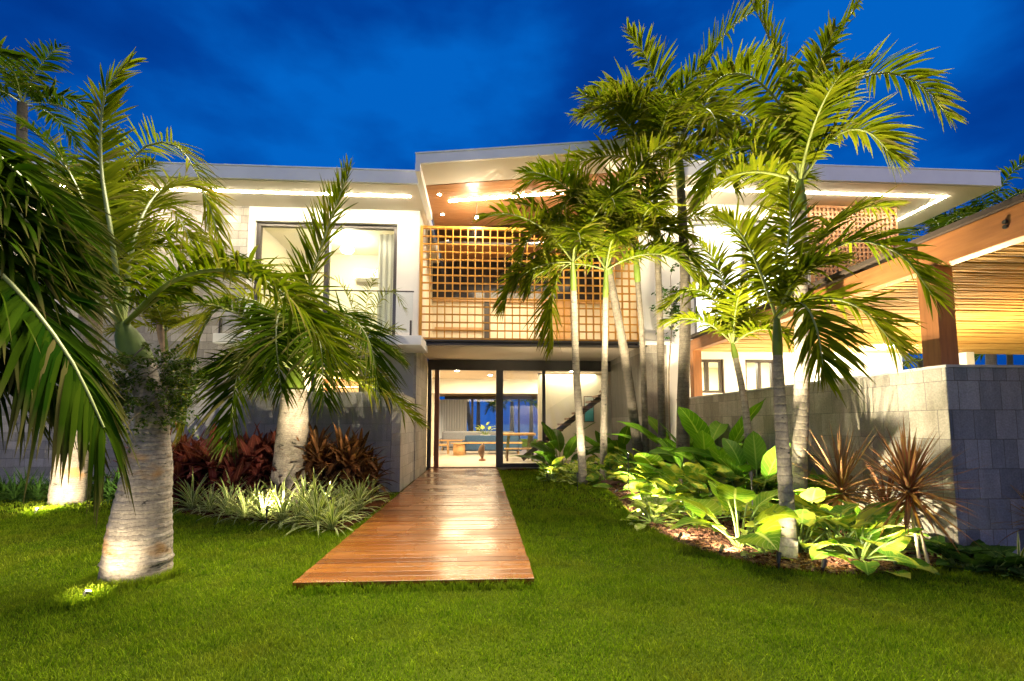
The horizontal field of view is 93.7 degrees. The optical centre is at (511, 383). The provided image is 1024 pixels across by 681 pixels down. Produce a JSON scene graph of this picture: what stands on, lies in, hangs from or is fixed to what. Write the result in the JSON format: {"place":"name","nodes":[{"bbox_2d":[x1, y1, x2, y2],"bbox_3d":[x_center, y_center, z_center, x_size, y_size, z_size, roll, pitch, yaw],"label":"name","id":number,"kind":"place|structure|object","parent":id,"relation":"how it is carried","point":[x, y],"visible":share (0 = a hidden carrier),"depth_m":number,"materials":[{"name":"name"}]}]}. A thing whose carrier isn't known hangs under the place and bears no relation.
{"place":"outdoors","nodes":[
{"label":"outdoors","id":0,"kind":"place"},
{"bbox_2d":[467,424,537,438],"bbox_3d":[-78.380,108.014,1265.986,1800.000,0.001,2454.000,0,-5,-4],"label":"sea","id":1,"kind":"structure","parent":0,"point":[524,428],"depth_m":182.26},
{"bbox_2d":[0,467,1023,680],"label":"lawn","id":2,"kind":"structure","parent":0,"point":[549,661],"depth_m":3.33,"materials":[{"name":"plant"}]},
{"bbox_2d":[0,467,44,503],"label":"strap leaf plant","id":3,"kind":"object","parent":2,"relation":"on","point":[12,497],"visible":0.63,"depth_m":8.65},
{"bbox_2d":[1,473,49,504],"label":"strap leaf plant","id":4,"kind":"object","parent":2,"relation":"on","point":[38,491],"visible":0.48,"depth_m":8.70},
{"bbox_2d":[0,36,102,153],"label":"palm tree","id":5,"kind":"object","parent":2,"relation":"on","point":[36,95],"visible":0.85,"depth_m":14.88,"materials":[{"name":"plant"}]},
{"bbox_2d":[0,44,141,526],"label":"palm tree","id":6,"kind":"object","parent":2,"relation":"on","point":[44,354],"visible":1,"depth_m":1.83,"materials":[{"name":"plant"}]},
{"bbox_2d":[14,115,231,505],"bbox_3d":[-7.406,-1.245,8.754,4.515,6.760,4.090,0,-5,-4],"label":"palm tree","id":7,"kind":"object","parent":2,"relation":"on","point":[74,490],"visible":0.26,"depth_m":8.53,"materials":[{"name":"plant"}]},
{"bbox_2d":[0,47,367,582],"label":"palm tree","id":8,"kind":"object","parent":2,"relation":"on","point":[140,543],"visible":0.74,"depth_m":4.42,"materials":[{"name":"plant"}]},
{"bbox_2d":[97,335,208,452],"bbox_3d":[-3.425,0.122,4.541,0.954,1.144,0.906,3,-6,-31],"label":"vine","id":9,"kind":"object","parent":8,"relation":"attached to","point":[169,377],"visible":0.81,"depth_m":4.42,"materials":[{"name":"green plant"}]},
{"bbox_2d":[92,491,389,533],"bbox_3d":[-8.970,2.227,9.847,15.122,0.030,3.278,-1,-5,17],"label":"hedge bed","id":10,"kind":"object","parent":2,"relation":"on","point":[377,503],"visible":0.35,"depth_m":7.43,"materials":[{"name":"plant"}]},
{"bbox_2d":[100,285,213,401],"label":"palm tree","id":11,"kind":"object","parent":10,"relation":"on","point":[159,320],"visible":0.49,"depth_m":8.82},
{"bbox_2d":[171,423,208,505],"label":"cordyline plant","id":12,"kind":"object","parent":10,"relation":"on","point":[178,467],"visible":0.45,"depth_m":8.41,"materials":[{"name":"red plant"}]},
{"bbox_2d":[172,428,221,498],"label":"cordyline plant","id":13,"kind":"object","parent":10,"relation":"on","point":[191,458],"visible":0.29,"depth_m":8.46,"materials":[{"name":"red plant"}]},
{"bbox_2d":[173,445,221,502],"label":"cordyline plant","id":14,"kind":"object","parent":10,"relation":"on","point":[203,472],"visible":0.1,"depth_m":8.56,"materials":[{"name":"red plant"}]},
{"bbox_2d":[172,470,227,512],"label":"striped grass clump","id":15,"kind":"object","parent":10,"relation":"on","point":[191,495],"visible":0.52,"depth_m":7.81,"materials":[{"name":"green plant"}]},
{"bbox_2d":[177,480,230,514],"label":"striped grass clump","id":16,"kind":"object","parent":10,"relation":"on","point":[209,505],"visible":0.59,"depth_m":7.54,"materials":[{"name":"green plant"}]},
{"bbox_2d":[174,424,251,504],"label":"cordyline plant","id":17,"kind":"object","parent":10,"relation":"on","point":[211,470],"visible":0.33,"depth_m":8.38,"materials":[{"name":"red plant"}]},
{"bbox_2d":[194,479,260,521],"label":"striped grass clump","id":18,"kind":"object","parent":10,"relation":"on","point":[226,503],"visible":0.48,"depth_m":7.27,"materials":[{"name":"green plant"}]},
{"bbox_2d":[194,435,262,504],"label":"cordyline plant","id":19,"kind":"object","parent":10,"relation":"on","point":[236,477],"visible":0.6,"depth_m":8.35,"materials":[{"name":"red plant"}]},
{"bbox_2d":[197,421,271,497],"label":"cordyline plant","id":20,"kind":"object","parent":10,"relation":"on","point":[250,442],"visible":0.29,"depth_m":8.52,"materials":[{"name":"red plant"}]},
{"bbox_2d":[216,487,268,524],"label":"striped grass clump","id":21,"kind":"object","parent":10,"relation":"on","point":[243,507],"visible":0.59,"depth_m":7.03,"materials":[{"name":"green plant"}]},
{"bbox_2d":[217,428,276,501],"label":"cordyline plant","id":22,"kind":"object","parent":10,"relation":"on","point":[259,463],"visible":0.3,"depth_m":8.57,"materials":[{"name":"red plant"}]},
{"bbox_2d":[232,486,280,524],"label":"striped grass clump","id":23,"kind":"object","parent":10,"relation":"on","point":[262,508],"visible":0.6,"depth_m":6.92,"materials":[{"name":"green plant"}]},
{"bbox_2d":[236,422,281,503],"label":"cordyline plant","id":24,"kind":"object","parent":10,"relation":"on","point":[259,441],"visible":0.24,"depth_m":8.63,"materials":[{"name":"red plant"}]},
{"bbox_2d":[248,472,300,514],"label":"striped grass clump","id":25,"kind":"object","parent":10,"relation":"on","point":[279,492],"visible":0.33,"depth_m":7.69,"materials":[{"name":"green plant"}]},
{"bbox_2d":[251,477,312,529],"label":"striped grass clump","id":26,"kind":"object","parent":10,"relation":"on","point":[275,499],"visible":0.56,"depth_m":6.76,"materials":[{"name":"green plant"}]},
{"bbox_2d":[148,153,431,503],"bbox_3d":[-3.665,-0.963,8.473,4.653,6.152,4.106,0,-5,-4],"label":"palm tree","id":27,"kind":"object","parent":10,"relation":"on","point":[268,346],"visible":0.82,"depth_m":7.62,"materials":[{"name":"plant"}]},
{"bbox_2d":[257,435,324,504],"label":"cordyline plant","id":28,"kind":"object","parent":10,"relation":"on","point":[297,474],"visible":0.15,"depth_m":8.41,"materials":[{"name":"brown plant"}]},
{"bbox_2d":[271,486,322,529],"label":"striped grass clump","id":29,"kind":"object","parent":10,"relation":"on","point":[297,513],"visible":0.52,"depth_m":6.65,"materials":[{"name":"green plant"}]},
{"bbox_2d":[264,471,340,514],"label":"striped grass clump","id":30,"kind":"object","parent":10,"relation":"on","point":[303,489],"visible":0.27,"depth_m":7.53,"materials":[{"name":"green plant"}]},
{"bbox_2d":[281,433,336,504],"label":"cordyline plant","id":31,"kind":"object","parent":10,"relation":"on","point":[314,458],"visible":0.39,"depth_m":8.53,"materials":[{"name":"brown plant"}]},
{"bbox_2d":[268,475,366,537],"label":"striped grass clump","id":32,"kind":"object","parent":10,"relation":"on","point":[320,503],"visible":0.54,"depth_m":6.46,"materials":[{"name":"green plant"}]},
{"bbox_2d":[298,426,354,494],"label":"cordyline plant","id":33,"kind":"object","parent":10,"relation":"on","point":[318,442],"visible":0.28,"depth_m":8.70,"materials":[{"name":"brown plant"}]},
{"bbox_2d":[289,485,371,536],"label":"striped grass clump","id":34,"kind":"object","parent":10,"relation":"on","point":[331,517],"visible":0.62,"depth_m":6.29,"materials":[{"name":"green plant"}]},
{"bbox_2d":[306,432,377,498],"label":"cordyline plant","id":35,"kind":"object","parent":10,"relation":"on","point":[349,454],"visible":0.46,"depth_m":8.60,"materials":[{"name":"brown plant"}]},
{"bbox_2d":[322,483,371,523],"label":"striped grass clump","id":36,"kind":"object","parent":10,"relation":"on","point":[345,505],"visible":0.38,"depth_m":7.05,"materials":[{"name":"green plant"}]},
{"bbox_2d":[307,423,387,501],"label":"cordyline plant","id":37,"kind":"object","parent":10,"relation":"on","point":[338,434],"visible":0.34,"depth_m":8.67,"materials":[{"name":"brown plant"}]},
{"bbox_2d":[318,438,379,500],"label":"cordyline plant","id":38,"kind":"object","parent":10,"relation":"on","point":[338,470],"visible":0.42,"depth_m":8.54,"materials":[{"name":"brown plant"}]},
{"bbox_2d":[335,470,389,512],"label":"striped grass clump","id":39,"kind":"object","parent":10,"relation":"on","point":[359,490],"visible":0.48,"depth_m":7.68,"materials":[{"name":"green plant"}]},
{"bbox_2d":[349,428,397,495],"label":"cordyline plant","id":40,"kind":"object","parent":10,"relation":"on","point":[373,462],"visible":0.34,"depth_m":9.32,"materials":[{"name":"brown plant"}]},
{"bbox_2d":[176,391,414,491],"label":"wall","id":41,"kind":"structure","parent":2,"relation":"on","point":[385,428],"depth_m":9.97,"materials":[{"name":"stone"}]},
{"bbox_2d":[319,269,408,391],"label":"palm tree","id":42,"kind":"object","parent":2,"relation":"on","point":[367,296],"visible":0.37,"depth_m":10.65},
{"bbox_2d":[292,468,533,589],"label":"boardwalk","id":43,"kind":"structure","parent":2,"relation":"on","point":[447,525],"depth_m":5.47,"materials":[{"name":"wood"}]},
{"bbox_2d":[0,134,1000,484],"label":"house","id":44,"kind":"structure","parent":2,"relation":"on","point":[458,340],"depth_m":12.36,"materials":[{"name":"white paint"}]},
{"bbox_2d":[252,222,397,334],"bbox_3d":[-4.681,-2.543,12.145,3.520,3.060,0.130,0,-5,-4],"label":"window","id":45,"kind":"structure","parent":44,"relation":"in","point":[260,225],"depth_m":12.16,"materials":[{"name":"white metal"}]},
{"bbox_2d":[354,269,377,281],"bbox_3d":[-4.283,-3.297,14.628,1.000,0.340,0.285,0,-5,-4],"label":"air conditioner","id":46,"kind":"object","parent":44,"relation":"attached to","point":[361,275],"visible":0.55,"depth_m":14.50,"materials":[{"name":"white plastic"}]},
{"bbox_2d":[377,234,393,334],"bbox_3d":[-3.290,-2.487,12.573,0.450,2.940,0.080,0,-5,-4],"label":"curtain","id":47,"kind":"object","parent":44,"relation":"hanging from","point":[385,261],"visible":0.69,"depth_m":12.60,"materials":[{"name":"white fabric"}]},
{"bbox_2d":[439,399,466,447],"bbox_3d":[-3.559,2.177,26.341,2.150,2.630,0.080,0,-5,-4],"label":"curtain","id":48,"kind":"object","parent":44,"relation":"hanging from","point":[452,414],"visible":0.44,"depth_m":26.40,"materials":[{"name":"white fabric"}]},
{"bbox_2d":[439,431,513,449],"bbox_3d":[-1.722,2.897,24.514,3.900,0.950,0.940,0,-5,-4],"label":"sofa","id":49,"kind":"object","parent":44,"relation":"on","point":[455,436],"visible":0.49,"depth_m":24.02,"materials":[{"name":"grey fabric"}]},
{"bbox_2d":[461,435,521,453],"bbox_3d":[-0.901,2.697,21.364,2.650,0.820,0.940,0,-5,-4],"label":"sofa","id":50,"kind":"object","parent":44,"relation":"on","point":[474,442],"visible":0.65,"depth_m":20.92,"materials":[{"name":"blue fabric"}]},
{"bbox_2d":[701,359,722,392],"bbox_3d":[5.077,-0.192,12.531,0.830,0.880,0.130,0,-5,-4],"label":"window","id":51,"kind":"structure","parent":44,"relation":"in","point":[705,362],"depth_m":12.50,"materials":[{"name":"brown metal"}]},
{"bbox_2d":[691,220,793,332],"bbox_3d":[6.299,-2.767,12.823,3.120,3.220,0.130,0,-5,-4],"label":"window","id":52,"kind":"structure","parent":44,"relation":"in","point":[694,222],"depth_m":12.82,"materials":[{"name":"black glass"}]},
{"bbox_2d":[745,360,772,389],"bbox_3d":[6.479,-0.185,12.617,0.820,0.880,0.130,0,-5,-4],"label":"window","id":53,"kind":"structure","parent":44,"relation":"in","point":[757,362],"depth_m":12.59,"materials":[{"name":"brown metal"}]},
{"bbox_2d":[530,456,570,481],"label":"leafy plant","id":54,"kind":"object","parent":2,"relation":"on","point":[551,469],"visible":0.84,"depth_m":11.83,"materials":[{"name":"green plant"}]},
{"bbox_2d":[509,422,599,466],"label":"paddle leaf plant","id":55,"kind":"object","parent":2,"relation":"on","point":[547,452],"visible":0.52,"depth_m":13.46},
{"bbox_2d":[470,161,695,483],"bbox_3d":[1.323,-0.946,8.985,4.209,6.277,3.438,5,-7,-43],"label":"palm tree","id":56,"kind":"object","parent":2,"relation":"on","point":[579,235],"visible":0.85,"depth_m":9.13,"materials":[{"name":"plant"}]},
{"bbox_2d":[543,143,734,452],"bbox_3d":[2.484,-1.054,9.413,3.541,6.532,3.188,4,-6,-38],"label":"palm tree","id":57,"kind":"object","parent":2,"relation":"on","point":[663,204],"visible":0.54,"depth_m":9.23,"materials":[{"name":"plant"}]},
{"bbox_2d":[500,468,957,576],"bbox_3d":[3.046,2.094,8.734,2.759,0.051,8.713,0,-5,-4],"label":"bark mulch","id":58,"kind":"object","parent":2,"relation":"on","point":[761,559],"visible":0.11,"depth_m":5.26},
{"bbox_2d":[552,461,602,483],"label":"variegated plant","id":59,"kind":"object","parent":58,"relation":"on","point":[574,467],"visible":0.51,"depth_m":11.49,"materials":[{"name":"green plant"}]},
{"bbox_2d":[559,426,630,470],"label":"paddle leaf plant","id":60,"kind":"object","parent":58,"relation":"on","point":[621,442],"visible":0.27,"depth_m":12.94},
{"bbox_2d":[578,453,627,484],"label":"leafy plant","id":61,"kind":"object","parent":58,"relation":"on","point":[609,461],"visible":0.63,"depth_m":11.05,"materials":[{"name":"green plant"}]},
{"bbox_2d":[510,123,706,461],"bbox_3d":[2.074,-1.233,9.122,4.391,6.919,3.404,3,-6,-31],"label":"palm tree","id":62,"kind":"object","parent":58,"relation":"on","point":[538,171],"visible":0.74,"depth_m":9.10,"materials":[{"name":"plant"}]},
{"bbox_2d":[515,172,710,478],"bbox_3d":[2.046,-0.755,9.416,3.770,5.954,3.498,5,-7,-43],"label":"palm tree","id":63,"kind":"object","parent":58,"relation":"on","point":[655,250],"visible":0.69,"depth_m":9.34,"materials":[{"name":"plant"}]},
{"bbox_2d":[593,447,664,488],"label":"leafy plant","id":64,"kind":"object","parent":58,"relation":"on","point":[632,466],"visible":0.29,"depth_m":10.35,"materials":[{"name":"green plant"}]},
{"bbox_2d":[606,448,675,478],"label":"taro plant","id":65,"kind":"object","parent":58,"relation":"on","point":[647,458],"visible":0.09,"depth_m":9.61,"materials":[{"name":"green plant"}]},
{"bbox_2d":[606,416,692,462],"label":"paddle leaf plant","id":66,"kind":"object","parent":58,"relation":"on","point":[653,423],"visible":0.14,"depth_m":10.50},
{"bbox_2d":[618,464,682,493],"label":"leafy plant","id":67,"kind":"object","parent":58,"relation":"on","point":[634,486],"visible":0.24,"depth_m":9.44,"materials":[{"name":"green plant"}]},
{"bbox_2d":[620,495,683,530],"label":"variegated plant","id":68,"kind":"object","parent":58,"relation":"on","point":[652,502],"visible":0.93,"depth_m":6.67,"materials":[{"name":"green plant"}]},
{"bbox_2d":[545,48,775,467],"bbox_3d":[2.872,-1.931,9.431,4.085,8.271,3.441,4,-6,-37],"label":"palm tree","id":69,"kind":"object","parent":58,"relation":"on","point":[642,128],"visible":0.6,"depth_m":9.34,"materials":[{"name":"plant"}]},
{"bbox_2d":[617,474,709,514],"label":"taro plant","id":70,"kind":"object","parent":58,"relation":"on","point":[652,491],"visible":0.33,"depth_m":7.35,"materials":[{"name":"green plant"}]},
{"bbox_2d":[630,461,711,518],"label":"leafy plant","id":71,"kind":"object","parent":58,"relation":"on","point":[669,469],"visible":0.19,"depth_m":7.47,"materials":[{"name":"green plant"}]},
{"bbox_2d":[650,262,692,439],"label":"palm tree","id":72,"kind":"object","parent":58,"relation":"on","point":[674,306],"visible":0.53,"depth_m":11.65,"materials":[{"name":"green plant"}]},
{"bbox_2d":[570,0,795,484],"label":"palm tree","id":73,"kind":"object","parent":58,"relation":"on","point":[699,117],"visible":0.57,"depth_m":9.37,"materials":[{"name":"plant"}]},
{"bbox_2d":[616,437,754,483],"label":"paddle leaf plant","id":74,"kind":"object","parent":58,"relation":"on","point":[677,458],"visible":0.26,"depth_m":8.68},
{"bbox_2d":[642,462,759,531],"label":"leafy plant","id":75,"kind":"object","parent":58,"relation":"on","point":[694,478],"visible":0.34,"depth_m":6.82,"materials":[{"name":"green plant"}]},
{"bbox_2d":[648,398,765,483],"bbox_3d":[3.976,1.243,9.066,2.506,1.811,3.491,-2,-5,20],"label":"paddle leaf plant","id":76,"kind":"object","parent":58,"relation":"on","point":[701,432],"visible":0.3,"depth_m":8.57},
{"bbox_2d":[654,236,818,491],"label":"palm tree","id":77,"kind":"object","parent":58,"relation":"on","point":[737,318],"visible":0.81,"depth_m":7.78,"materials":[{"name":"plant"}]},
{"bbox_2d":[696,460,778,522],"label":"leafy plant","id":78,"kind":"object","parent":58,"relation":"on","point":[724,471],"visible":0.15,"depth_m":6.90,"materials":[{"name":"green plant"}]},
{"bbox_2d":[666,445,814,493],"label":"paddle leaf plant","id":79,"kind":"object","parent":58,"relation":"on","point":[712,452],"visible":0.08,"depth_m":7.45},
{"bbox_2d":[669,473,819,550],"bbox_3d":[2.465,1.414,5.310,1.558,0.837,1.683,-4,-6,36],"label":"taro plant","id":80,"kind":"object","parent":58,"relation":"on","point":[766,534],"visible":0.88,"depth_m":5.26,"materials":[{"name":"green plant"}]},
{"bbox_2d":[671,431,832,504],"bbox_3d":[3.559,1.334,7.009,2.177,1.282,2.118,0,-5,-4],"label":"paddle leaf plant","id":81,"kind":"object","parent":58,"relation":"on","point":[753,451],"visible":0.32,"depth_m":7.30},
{"bbox_2d":[728,526,795,559],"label":"variegated plant","id":82,"kind":"object","parent":58,"relation":"on","point":[759,549],"visible":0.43,"depth_m":5.05,"materials":[{"name":"green plant"}]},
{"bbox_2d":[731,461,838,523],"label":"shrub","id":83,"kind":"object","parent":58,"relation":"on","point":[825,488],"visible":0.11,"depth_m":6.60,"materials":[{"name":"green plant"}]},
{"bbox_2d":[742,494,864,564],"bbox_3d":[3.103,1.537,5.138,1.226,0.692,1.208,-3,-6,30],"label":"leafy plant","id":84,"kind":"object","parent":58,"relation":"on","point":[808,518],"visible":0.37,"depth_m":4.96,"materials":[{"name":"green plant"}]},
{"bbox_2d":[756,487,864,528],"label":"leafy plant","id":85,"kind":"object","parent":58,"relation":"on","point":[809,494],"visible":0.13,"depth_m":6.06,"materials":[{"name":"green plant"}]},
{"bbox_2d":[679,0,970,496],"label":"palm tree","id":86,"kind":"object","parent":58,"relation":"on","point":[802,120],"visible":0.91,"depth_m":6.42,"materials":[{"name":"plant"}]},
{"bbox_2d":[702,175,960,558],"bbox_3d":[3.268,-0.346,5.016,2.487,4.333,1.409,0,-5,-4],"label":"palm tree","id":87,"kind":"object","parent":58,"relation":"on","point":[786,282],"visible":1,"depth_m":4.96,"materials":[{"name":"plant"}]},
{"bbox_2d":[776,424,891,532],"bbox_3d":[4.128,1.227,6.079,1.766,1.539,1.543,5,-7,-44],"label":"dracaena plant","id":88,"kind":"object","parent":58,"relation":"on","point":[842,477],"visible":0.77,"depth_m":6.02,"materials":[{"name":"beige plant"}]},
{"bbox_2d":[777,495,928,549],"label":"taro plant","id":89,"kind":"object","parent":58,"relation":"on","point":[843,512],"visible":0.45,"depth_m":5.07,"materials":[{"name":"green plant"}]},
{"bbox_2d":[795,500,939,578],"bbox_3d":[3.474,1.520,4.881,1.186,0.680,1.203,-3,-5,28],"label":"leafy plant","id":90,"kind":"object","parent":58,"relation":"on","point":[891,548],"visible":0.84,"depth_m":4.78,"materials":[{"name":"green plant"}]},
{"bbox_2d":[834,459,935,539],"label":"dracaena plant","id":91,"kind":"object","parent":58,"relation":"on","point":[883,495],"visible":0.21,"depth_m":5.59,"materials":[{"name":"brown plant"}]},
{"bbox_2d":[838,499,945,557],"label":"taro plant","id":92,"kind":"object","parent":58,"relation":"on","point":[895,529],"visible":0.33,"depth_m":5.11,"materials":[{"name":"green plant"}]},
{"bbox_2d":[836,418,994,563],"bbox_3d":[3.987,1.044,4.814,1.301,1.472,1.334,0,-5,-4],"label":"dracaena plant","id":93,"kind":"object","parent":58,"relation":"on","point":[906,470],"visible":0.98,"depth_m":4.73,"materials":[{"name":"brown plant"}]},
{"bbox_2d":[676,364,1023,556],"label":"garden wall","id":94,"kind":"structure","parent":2,"relation":"on","point":[977,411],"depth_m":5.17,"materials":[{"name":"stone"}]},
{"bbox_2d":[690,193,1023,396],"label":"pergola","id":95,"kind":"object","parent":2,"relation":"on","point":[980,254],"visible":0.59,"depth_m":6.51,"materials":[{"name":"brown wood"}]},
{"bbox_2d":[902,535,962,565],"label":"ground cover plant","id":96,"kind":"object","parent":2,"relation":"on","point":[939,538],"visible":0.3,"depth_m":4.90,"materials":[{"name":"green plant"}]},
{"bbox_2d":[915,541,992,572],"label":"ground cover plant","id":97,"kind":"object","parent":2,"relation":"on","point":[949,557],"visible":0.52,"depth_m":4.69,"materials":[{"name":"green plant"}]},
{"bbox_2d":[937,545,1012,576],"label":"ground cover plant","id":98,"kind":"object","parent":2,"relation":"on","point":[976,559],"visible":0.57,"depth_m":4.55,"materials":[{"name":"green plant"}]},
{"bbox_2d":[948,539,1023,576],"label":"ground cover plant","id":99,"kind":"object","parent":2,"relation":"on","point":[1003,549],"visible":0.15,"depth_m":4.71,"materials":[{"name":"green plant"}]},
{"bbox_2d":[955,546,1023,578],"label":"ground cover plant","id":100,"kind":"object","parent":2,"relation":"on","point":[996,562],"visible":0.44,"depth_m":4.47,"materials":[{"name":"green plant"}]},
{"bbox_2d":[960,543,1023,577],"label":"ground cover plant","id":101,"kind":"object","parent":2,"relation":"on","point":[994,553],"visible":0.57,"depth_m":4.52,"materials":[{"name":"green plant"}]},
{"bbox_2d":[0,0,1023,423],"label":"sky","id":102,"kind":"structure","parent":0,"point":[310,83],"materials":[{"name":"blue"}]},
{"bbox_2d":[520,439,537,446],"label":"ground","id":103,"kind":"structure","parent":0,"point":[524,442],"depth_m":36.99,"materials":[{"name":"plant"}]},
{"bbox_2d":[484,399,537,430],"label":"palm tree","id":104,"kind":"object","parent":103,"relation":"on","point":[511,413],"visible":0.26,"depth_m":35.92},
{"bbox_2d":[894,207,983,247],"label":"palm tree","id":105,"kind":"object","parent":103,"relation":"on","point":[928,222],"visible":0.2,"depth_m":21.68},
{"bbox_2d":[922,155,1023,364],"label":"palm tree","id":106,"kind":"object","parent":103,"relation":"on","point":[964,212],"visible":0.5,"depth_m":18.51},
{"bbox_2d":[522,390,600,460],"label":"staircase","id":107,"kind":"structure","parent":0,"point":[572,419],"depth_m":16.93,"materials":[{"name":"grey wood"}]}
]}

